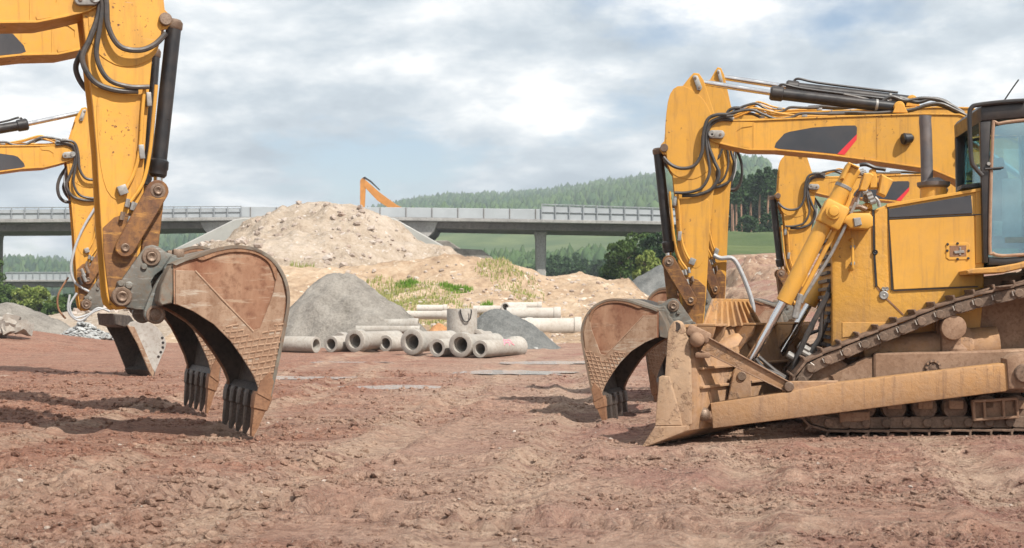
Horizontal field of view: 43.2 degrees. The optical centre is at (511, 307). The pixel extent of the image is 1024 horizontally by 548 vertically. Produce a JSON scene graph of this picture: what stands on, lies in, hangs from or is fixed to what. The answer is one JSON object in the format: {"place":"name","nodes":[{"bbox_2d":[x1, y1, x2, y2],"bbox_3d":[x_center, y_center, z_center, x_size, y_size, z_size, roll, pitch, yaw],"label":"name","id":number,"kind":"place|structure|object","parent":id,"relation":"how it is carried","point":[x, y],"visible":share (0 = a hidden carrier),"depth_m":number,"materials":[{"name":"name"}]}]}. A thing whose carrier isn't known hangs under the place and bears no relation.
{"place":"outdoors","nodes":[
{"label":"outdoors","id":0,"kind":"place"},
{"bbox_2d":[175,218,442,248],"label":"embankment","id":1,"kind":"structure","parent":0,"point":[223,232],"depth_m":136.00,"materials":[{"name":"grey concrete"}]},
{"bbox_2d":[165,253,648,343],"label":"sand bank","id":2,"kind":"structure","parent":0,"point":[301,280],"depth_m":68.56,"materials":[{"name":"beige sand"}]},
{"bbox_2d":[290,260,315,267],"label":"grass","id":3,"kind":"structure","parent":2,"relation":"on","point":[302,266],"depth_m":74.93,"materials":[{"name":"beige plant"}]},
{"bbox_2d":[407,310,446,319],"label":"concrete pipe","id":4,"kind":"object","parent":2,"relation":"on","point":[442,314],"visible":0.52,"depth_m":52.34,"materials":[{"name":"grey concrete"}]},
{"bbox_2d":[417,304,447,310],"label":"concrete pipe","id":5,"kind":"object","parent":2,"relation":"on","point":[432,307],"visible":0.63,"depth_m":53.05,"materials":[{"name":"grey concrete"}]},
{"bbox_2d":[395,277,492,305],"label":"grass","id":6,"kind":"structure","parent":2,"relation":"on","point":[409,281],"depth_m":65.46,"materials":[{"name":"green plant"}]},
{"bbox_2d":[366,255,544,328],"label":"grass","id":7,"kind":"structure","parent":2,"relation":"on","point":[401,290],"depth_m":65.18,"materials":[{"name":"green plant"}]},
{"bbox_2d":[345,258,643,342],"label":"bank stones","id":8,"kind":"object","parent":2,"relation":"on","point":[511,297],"visible":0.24,"depth_m":65.88,"materials":[{"name":"beige stone"}]},
{"bbox_2d":[473,305,525,314],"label":"concrete pipe","id":9,"kind":"object","parent":2,"relation":"on","point":[481,309],"visible":0.33,"depth_m":57.34,"materials":[{"name":"grey concrete"}]},
{"bbox_2d":[501,302,519,309],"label":"concrete pipe","id":10,"kind":"object","parent":9,"relation":"on","point":[508,304],"visible":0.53,"depth_m":57.24,"materials":[{"name":"grey concrete"}]},
{"bbox_2d":[518,302,541,306],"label":"concrete pipe","id":11,"kind":"object","parent":10,"relation":"on","point":[533,304],"visible":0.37,"depth_m":58.34,"materials":[{"name":"grey concrete"}]},
{"bbox_2d":[507,307,560,317],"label":"concrete pipe","id":12,"kind":"object","parent":2,"relation":"on","point":[539,312],"visible":0.62,"depth_m":55.74,"materials":[{"name":"grey concrete"}]},
{"bbox_2d":[435,240,459,248],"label":"embankment","id":13,"kind":"structure","parent":0,"point":[446,243],"depth_m":165.00,"materials":[{"name":"grey concrete"}]},
{"bbox_2d":[454,248,492,258],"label":"embankment","id":14,"kind":"structure","parent":0,"point":[474,252],"depth_m":152.00,"materials":[{"name":"grey concrete"}]},
{"bbox_2d":[0,172,1023,547],"bbox_3d":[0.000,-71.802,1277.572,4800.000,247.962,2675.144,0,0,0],"label":"ground","id":15,"kind":"structure","parent":0,"point":[662,524],"depth_m":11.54,"materials":[{"name":"brown soil"}]},
{"bbox_2d":[0,258,6,285],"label":"tree","id":16,"kind":"object","parent":15,"relation":"on","point":[2,276],"visible":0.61,"depth_m":150.50,"materials":[{"name":"green plant"}]},
{"bbox_2d":[0,282,16,302],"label":"tree","id":17,"kind":"object","parent":15,"relation":"on","point":[5,292],"visible":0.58,"depth_m":139.23,"materials":[{"name":"green plant"}]},
{"bbox_2d":[11,319,33,335],"bbox_3d":[-15.723,0.641,41.505,0.559,0.462,0.544,-3,-18,8],"label":"concrete block","id":18,"kind":"object","parent":15,"relation":"on","point":[25,327],"depth_m":41.32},
{"bbox_2d":[10,285,34,305],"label":"tree","id":19,"kind":"object","parent":15,"relation":"on","point":[19,295],"visible":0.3,"depth_m":131.89,"materials":[{"name":"green plant"}]},
{"bbox_2d":[0,302,69,333],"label":"gravel pile","id":20,"kind":"object","parent":15,"relation":"on","point":[42,322],"visible":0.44,"depth_m":56.16,"materials":[{"name":"grey gravel"}]},
{"bbox_2d":[23,285,51,311],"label":"tree","id":21,"kind":"object","parent":15,"relation":"on","point":[38,295],"visible":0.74,"depth_m":127.33,"materials":[{"name":"green plant"}]},
{"bbox_2d":[3,272,74,286],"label":"road bridge","id":22,"kind":"structure","parent":15,"relation":"on","point":[42,279],"depth_m":229.88,"materials":[{"name":"concrete"}]},
{"bbox_2d":[41,295,67,314],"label":"tree","id":23,"kind":"object","parent":15,"relation":"on","point":[49,308],"visible":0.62,"depth_m":125.38,"materials":[{"name":"green plant"}]},
{"bbox_2d":[60,293,76,311],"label":"tree","id":24,"kind":"object","parent":15,"relation":"on","point":[73,304],"visible":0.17,"depth_m":149.44,"materials":[{"name":"green plant"}]},
{"bbox_2d":[0,107,165,375],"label":"excavator","id":25,"kind":"object","parent":15,"relation":"on","point":[141,347],"visible":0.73,"depth_m":26.36,"materials":[{"name":"yellow paint"}]},
{"bbox_2d":[61,319,113,339],"bbox_3d":[-15.552,0.814,47.048,2.219,0.836,2.540,0,0,0],"label":"slab heap","id":26,"kind":"object","parent":15,"relation":"on","point":[81,329],"visible":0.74,"depth_m":46.55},
{"bbox_2d":[3,233,205,295],"bbox_3d":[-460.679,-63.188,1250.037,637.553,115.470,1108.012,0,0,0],"label":"forest","id":27,"kind":"object","parent":15,"relation":"on","point":[32,263],"visible":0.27,"depth_m":849.93,"materials":[{"name":"green plant"}]},
{"bbox_2d":[0,24,220,413],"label":"excavator","id":28,"kind":"object","parent":15,"relation":"on","point":[202,374],"visible":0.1,"depth_m":16.90,"materials":[{"name":"yellow paint"}]},
{"bbox_2d":[0,0,289,436],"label":"excavator","id":29,"kind":"object","parent":15,"relation":"on","point":[229,305],"visible":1,"depth_m":13.80,"materials":[{"name":"yellow paint"}]},
{"bbox_2d":[48,201,460,336],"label":"spoil mound","id":30,"kind":"object","parent":15,"relation":"on","point":[291,242],"visible":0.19,"depth_m":85.42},
{"bbox_2d":[68,200,444,314],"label":"mound stones","id":31,"kind":"object","parent":30,"relation":"on","point":[327,258],"visible":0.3,"depth_m":85.19,"materials":[{"name":"beige stone"}]},
{"bbox_2d":[282,336,320,352],"bbox_3d":[-7.174,1.147,40.846,2.450,0.507,0.507,0,0,28],"label":"concrete pipe","id":32,"kind":"object","parent":15,"relation":"on","point":[306,344],"visible":0.54,"depth_m":40.38,"materials":[{"name":"grey concrete"}]},
{"bbox_2d":[276,376,349,378],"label":"puddle","id":33,"kind":"object","parent":15,"relation":"on","point":[292,377],"visible":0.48,"depth_m":26.48,"materials":[{"name":"beige liquid"}]},
{"bbox_2d":[310,361,362,362],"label":"puddle","id":34,"kind":"object","parent":15,"relation":"on","point":[334,361],"visible":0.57,"depth_m":33.75,"materials":[{"name":"beige liquid"}]},
{"bbox_2d":[0,204,675,284],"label":"road bridge","id":35,"kind":"structure","parent":15,"relation":"on","point":[542,223],"depth_m":149.70,"materials":[{"name":"concrete"}]},
{"bbox_2d":[334,332,346,335],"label":"concrete pipe","id":36,"kind":"object","parent":15,"relation":"on","point":[340,333],"visible":0.17,"depth_m":43.21,"materials":[{"name":"grey concrete"}]},
{"bbox_2d":[324,335,377,351],"bbox_3d":[-5.164,1.141,41.785,0.662,0.662,2.450,0,0,26],"label":"concrete pipe","id":37,"kind":"object","parent":15,"relation":"on","point":[334,344],"visible":0.37,"depth_m":40.79,"materials":[{"name":"grey concrete"}]},
{"bbox_2d":[285,273,426,347],"bbox_3d":[-6.111,0.115,48.465,8.260,2.865,7.350,0,0,0],"label":"gravel pile","id":38,"kind":"object","parent":15,"relation":"on","point":[323,308],"visible":0.53,"depth_m":46.81,"materials":[{"name":"grey gravel"}]},
{"bbox_2d":[385,318,418,325],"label":"concrete pipe","id":39,"kind":"object","parent":38,"relation":"on","point":[405,322],"visible":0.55,"depth_m":46.31,"materials":[{"name":"grey concrete"}]},
{"bbox_2d":[345,329,402,351],"bbox_3d":[-4.370,1.038,41.630,0.725,0.725,2.450,0,0,28],"label":"concrete pipe","id":40,"kind":"object","parent":15,"relation":"on","point":[356,340],"visible":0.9,"depth_m":40.81,"materials":[{"name":"grey concrete"}]},
{"bbox_2d":[360,177,399,206],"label":"excavator","id":41,"kind":"object","parent":15,"relation":"on","point":[377,195],"visible":0.5,"depth_m":175.75,"materials":[{"name":"orange paint"}]},
{"bbox_2d":[356,326,419,333],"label":"concrete pipe","id":42,"kind":"object","parent":15,"relation":"on","point":[402,329],"visible":0.45,"depth_m":45.06,"materials":[{"name":"grey concrete"}]},
{"bbox_2d":[337,385,440,388],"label":"puddle","id":43,"kind":"object","parent":15,"relation":"on","point":[395,386],"visible":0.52,"depth_m":23.45,"materials":[{"name":"beige liquid"}]},
{"bbox_2d":[380,335,402,350],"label":"concrete pipe","id":44,"kind":"object","parent":15,"relation":"on","point":[395,343],"visible":0.26,"depth_m":41.41,"materials":[{"name":"grey concrete"}]},
{"bbox_2d":[401,329,455,354],"bbox_3d":[-2.456,1.016,39.494,0.768,0.768,2.450,0,0,25],"label":"concrete pipe","id":45,"kind":"object","parent":15,"relation":"on","point":[415,341],"visible":0.84,"depth_m":38.56,"materials":[{"name":"grey concrete"}]},
{"bbox_2d":[429,323,446,330],"bbox_3d":[-2.491,1.061,44.990,1.900,1.074,2.100,0,0,0],"label":"clay heap","id":46,"kind":"object","parent":15,"relation":"on","point":[439,327],"visible":0.11,"depth_m":44.76,"materials":[{"name":"orange soil"}]},
{"bbox_2d":[430,338,473,356],"bbox_3d":[-1.618,1.143,38.066,0.657,0.657,2.450,0,0,25],"label":"concrete pipe","id":47,"kind":"object","parent":15,"relation":"on","point":[439,348],"visible":0.3,"depth_m":37.03,"materials":[{"name":"grey concrete"}]},
{"bbox_2d":[447,309,476,333],"bbox_3d":[-1.681,0.712,43.500,1.019,1.375,1.019,0,0,0],"label":"shaft ring","id":48,"kind":"object","parent":15,"relation":"on","point":[456,323],"visible":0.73,"depth_m":43.05,"materials":[{"name":"concrete"}]},
{"bbox_2d":[460,309,471,322],"bbox_3d":[-1.534,0.268,42.951,0.412,0.444,0.044,0,0,0],"label":"rope sling","id":49,"kind":"object","parent":48,"relation":"hanging from","point":[469,318],"visible":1,"depth_m":42.93,"materials":[{"name":"grey fabric"}]},
{"bbox_2d":[449,332,502,356],"bbox_3d":[-0.976,1.044,37.626,0.713,0.713,2.450,0,0,24],"label":"concrete pipe","id":50,"kind":"object","parent":15,"relation":"on","point":[461,344],"visible":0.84,"depth_m":36.64,"materials":[{"name":"grey concrete"}]},
{"bbox_2d":[474,329,491,333],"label":"concrete pipe","id":51,"kind":"object","parent":15,"relation":"on","point":[478,331],"visible":0.23,"depth_m":43.20,"materials":[{"name":"grey concrete"}]},
{"bbox_2d":[472,336,527,357],"bbox_3d":[-0.356,1.154,37.435,0.629,0.629,2.450,0,0,26],"label":"concrete pipe","id":52,"kind":"object","parent":15,"relation":"on","point":[514,345],"visible":0.97,"depth_m":37.08,"materials":[{"name":"grey concrete"}]},
{"bbox_2d":[4,373,1012,546],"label":"stone chips","id":53,"kind":"object","parent":15,"relation":"on","point":[324,480],"visible":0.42,"depth_m":9.81,"materials":[{"name":"stone"}]},
{"bbox_2d":[453,370,574,374],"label":"puddle","id":54,"kind":"object","parent":15,"relation":"on","point":[512,372],"visible":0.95,"depth_m":28.53,"materials":[{"name":"beige liquid"}]},
{"bbox_2d":[477,309,560,348],"bbox_3d":[-0.295,0.796,45.130,4.830,1.532,4.340,0,0,0],"label":"gravel pile","id":55,"kind":"object","parent":15,"relation":"on","point":[505,324],"visible":0.39,"depth_m":44.46,"materials":[{"name":"grey gravel"}]},
{"bbox_2d":[491,361,584,363],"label":"puddle","id":56,"kind":"object","parent":15,"relation":"on","point":[546,362],"visible":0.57,"depth_m":33.75,"materials":[{"name":"beige liquid"}]},
{"bbox_2d":[546,264,559,276],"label":"tree","id":57,"kind":"object","parent":15,"relation":"on","point":[550,271],"visible":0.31,"depth_m":278.69,"materials":[{"name":"green plant"}]},
{"bbox_2d":[525,317,581,332],"bbox_3d":[1.731,0.801,54.500,2.372,0.847,0.847,0,0,0],"label":"concrete pipe","id":58,"kind":"object","parent":15,"relation":"on","point":[561,325],"visible":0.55,"depth_m":54.15,"materials":[{"name":"grey concrete"}]},
{"bbox_2d":[546,254,577,266],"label":"tree","id":59,"kind":"object","parent":15,"relation":"on","point":[551,260],"visible":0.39,"depth_m":299.12,"materials":[{"name":"green plant"}]},
{"bbox_2d":[461,209,674,280],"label":"forest","id":60,"kind":"object","parent":15,"relation":"on","point":[521,257],"visible":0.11,"depth_m":480.59,"materials":[{"name":"green plant"}]},
{"bbox_2d":[367,153,771,208],"bbox_3d":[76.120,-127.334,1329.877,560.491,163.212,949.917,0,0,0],"label":"forest","id":61,"kind":"object","parent":15,"relation":"on","point":[639,190],"visible":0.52,"depth_m":1084.26,"materials":[{"name":"green plant"}]},
{"bbox_2d":[554,261,586,275],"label":"tree","id":62,"kind":"object","parent":15,"relation":"on","point":[566,268],"visible":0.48,"depth_m":268.68,"materials":[{"name":"green plant"}]},
{"bbox_2d":[571,252,592,275],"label":"tree","id":63,"kind":"object","parent":15,"relation":"on","point":[581,262],"visible":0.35,"depth_m":318.07,"materials":[{"name":"green plant"}]},
{"bbox_2d":[588,259,606,276],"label":"tree","id":64,"kind":"object","parent":15,"relation":"on","point":[594,268],"visible":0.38,"depth_m":309.51,"materials":[{"name":"green plant"}]},
{"bbox_2d":[598,264,615,279],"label":"tree","id":65,"kind":"object","parent":15,"relation":"on","point":[601,274],"visible":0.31,"depth_m":124.30,"materials":[{"name":"green plant"}]},
{"bbox_2d":[601,239,634,278],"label":"tree","id":66,"kind":"object","parent":15,"relation":"on","point":[622,248],"visible":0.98,"depth_m":117.48,"materials":[{"name":"green plant"}]},
{"bbox_2d":[617,231,654,269],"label":"tree","id":67,"kind":"object","parent":15,"relation":"on","point":[633,241],"visible":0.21,"depth_m":121.31,"materials":[{"name":"green plant"}]},
{"bbox_2d":[631,249,660,279],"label":"tree","id":68,"kind":"object","parent":15,"relation":"on","point":[647,261],"visible":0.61,"depth_m":111.75,"materials":[{"name":"green plant"}]},
{"bbox_2d":[632,265,664,295],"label":"gravel pile","id":69,"kind":"object","parent":15,"relation":"on","point":[649,282],"visible":0.09,"depth_m":88.66,"materials":[{"name":"grey gravel"}]},
{"bbox_2d":[635,231,676,264],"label":"tree","id":70,"kind":"object","parent":15,"relation":"on","point":[652,239],"visible":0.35,"depth_m":119.39,"materials":[{"name":"green plant"}]},
{"bbox_2d":[728,204,743,230],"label":"pine tree","id":71,"kind":"object","parent":15,"relation":"on","point":[738,216],"visible":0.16,"depth_m":223.18,"materials":[{"name":"green plant"}]},
{"bbox_2d":[729,178,743,230],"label":"pine tree","id":72,"kind":"object","parent":15,"relation":"on","point":[735,198],"visible":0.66,"depth_m":201.69,"materials":[{"name":"green plant"}]},
{"bbox_2d":[734,171,740,229],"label":"pine tree","id":73,"kind":"object","parent":15,"relation":"on","point":[737,174],"visible":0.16,"depth_m":207.77,"materials":[{"name":"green plant"}]},
{"bbox_2d":[729,201,749,231],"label":"pine tree","id":74,"kind":"object","parent":15,"relation":"on","point":[744,209],"visible":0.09,"depth_m":227.10,"materials":[{"name":"green plant"}]},
{"bbox_2d":[737,175,751,231],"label":"pine tree","id":75,"kind":"object","parent":15,"relation":"on","point":[743,187],"visible":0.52,"depth_m":205.68,"materials":[{"name":"green plant"}]},
{"bbox_2d":[735,214,755,232],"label":"bush","id":76,"kind":"object","parent":15,"relation":"on","point":[748,225],"visible":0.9,"depth_m":196.48,"materials":[{"name":"green plant"}]},
{"bbox_2d":[742,176,758,231],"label":"pine tree","id":77,"kind":"object","parent":15,"relation":"on","point":[754,200],"visible":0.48,"depth_m":218.40,"materials":[{"name":"green plant"}]},
{"bbox_2d":[742,173,758,215],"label":"pine tree","id":78,"kind":"object","parent":15,"relation":"on","point":[752,174],"visible":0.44,"depth_m":219.55,"materials":[{"name":"green plant"}]},
{"bbox_2d":[749,168,763,220],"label":"pine tree","id":79,"kind":"object","parent":15,"relation":"on","point":[757,175],"visible":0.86,"depth_m":208.18,"materials":[{"name":"green plant"}]},
{"bbox_2d":[750,183,764,208],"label":"pine tree","id":80,"kind":"object","parent":15,"relation":"on","point":[755,193],"visible":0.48,"depth_m":209.64,"materials":[{"name":"green plant"}]},
{"bbox_2d":[752,217,768,231],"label":"bush","id":81,"kind":"object","parent":15,"relation":"on","point":[759,227],"visible":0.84,"depth_m":196.54,"materials":[{"name":"green plant"}]},
{"bbox_2d":[752,197,769,225],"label":"pine tree","id":82,"kind":"object","parent":15,"relation":"on","point":[763,210],"visible":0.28,"depth_m":223.45,"materials":[{"name":"green plant"}]},
{"bbox_2d":[761,212,772,231],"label":"bush","id":83,"kind":"object","parent":15,"relation":"on","point":[769,223],"visible":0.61,"depth_m":196.25,"materials":[{"name":"green plant"}]},
{"bbox_2d":[758,166,776,222],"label":"pine tree","id":84,"kind":"object","parent":15,"relation":"on","point":[767,186],"visible":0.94,"depth_m":206.40,"materials":[{"name":"green plant"}]},
{"bbox_2d":[771,169,777,184],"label":"pine tree","id":85,"kind":"object","parent":15,"relation":"on","point":[774,171],"visible":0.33,"depth_m":218.61,"materials":[{"name":"green plant"}]},
{"bbox_2d":[778,217,782,231],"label":"bush","id":86,"kind":"object","parent":15,"relation":"on","point":[780,221],"visible":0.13,"depth_m":196.66,"materials":[{"name":"green plant"}]},
{"bbox_2d":[581,73,1018,419],"bbox_3d":[6.466,-0.781,16.788,11.092,4.630,1.858,0,0,6],"label":"excavator","id":87,"kind":"object","parent":15,"relation":"on","point":[621,338],"visible":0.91,"depth_m":16.93,"materials":[{"name":"yellow paint"}]},
{"bbox_2d":[646,67,1017,401],"bbox_3d":[7.873,-1.043,19.240,11.820,5.185,2.080,0,0,6],"label":"excavator","id":88,"kind":"object","parent":15,"relation":"on","point":[718,257],"visible":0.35,"depth_m":19.52,"materials":[{"name":"yellow paint"}]},
{"bbox_2d":[643,79,1023,446],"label":"bulldozer","id":89,"kind":"object","parent":15,"relation":"on","point":[919,314],"visible":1,"depth_m":13.91,"materials":[{"name":"paint"}]},
{"bbox_2d":[741,156,955,322],"bbox_3d":[10.103,-0.890,26.082,11.646,4.861,1.950,0,0,6],"label":"excavator","id":90,"kind":"object","parent":15,"relation":"on","point":[800,186],"visible":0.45,"depth_m":26.32,"materials":[{"name":"yellow paint"}]},
{"bbox_3d":[-16.367,0.733,41.497,0.560,0.368,0.578,-6,-13,-45],"label":"concrete block","id":91,"kind":"object","parent":15,"relation":"on","visible":0},
{"bbox_2d":[1,321,15,335],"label":"concrete block","id":92,"kind":"object","parent":91,"relation":"on","point":[9,329],"depth_m":41.26,"materials":[{"name":"grey concrete"}]},
{"bbox_2d":[0,316,8,331],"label":"concrete block","id":93,"kind":"object","parent":92,"relation":"on","point":[5,323],"depth_m":41.22,"materials":[{"name":"grey concrete"}]},
{"bbox_2d":[2,313,20,326],"bbox_3d":[-16.058,0.426,41.489,0.550,0.456,0.584,18,-10,-11],"label":"concrete block","id":94,"kind":"object","parent":92,"relation":"on","point":[10,318],"depth_m":41.28,"materials":[{"name":"grey concrete"}]},
{"bbox_2d":[0,0,1023,260],"label":"sky","id":95,"kind":"structure","parent":0,"point":[277,103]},
{"bbox_2d":[725,254,1021,343],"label":"earth bank","id":96,"kind":"structure","parent":0,"point":[753,269],"depth_m":73.59,"materials":[{"name":"brown soil"}]}
]}

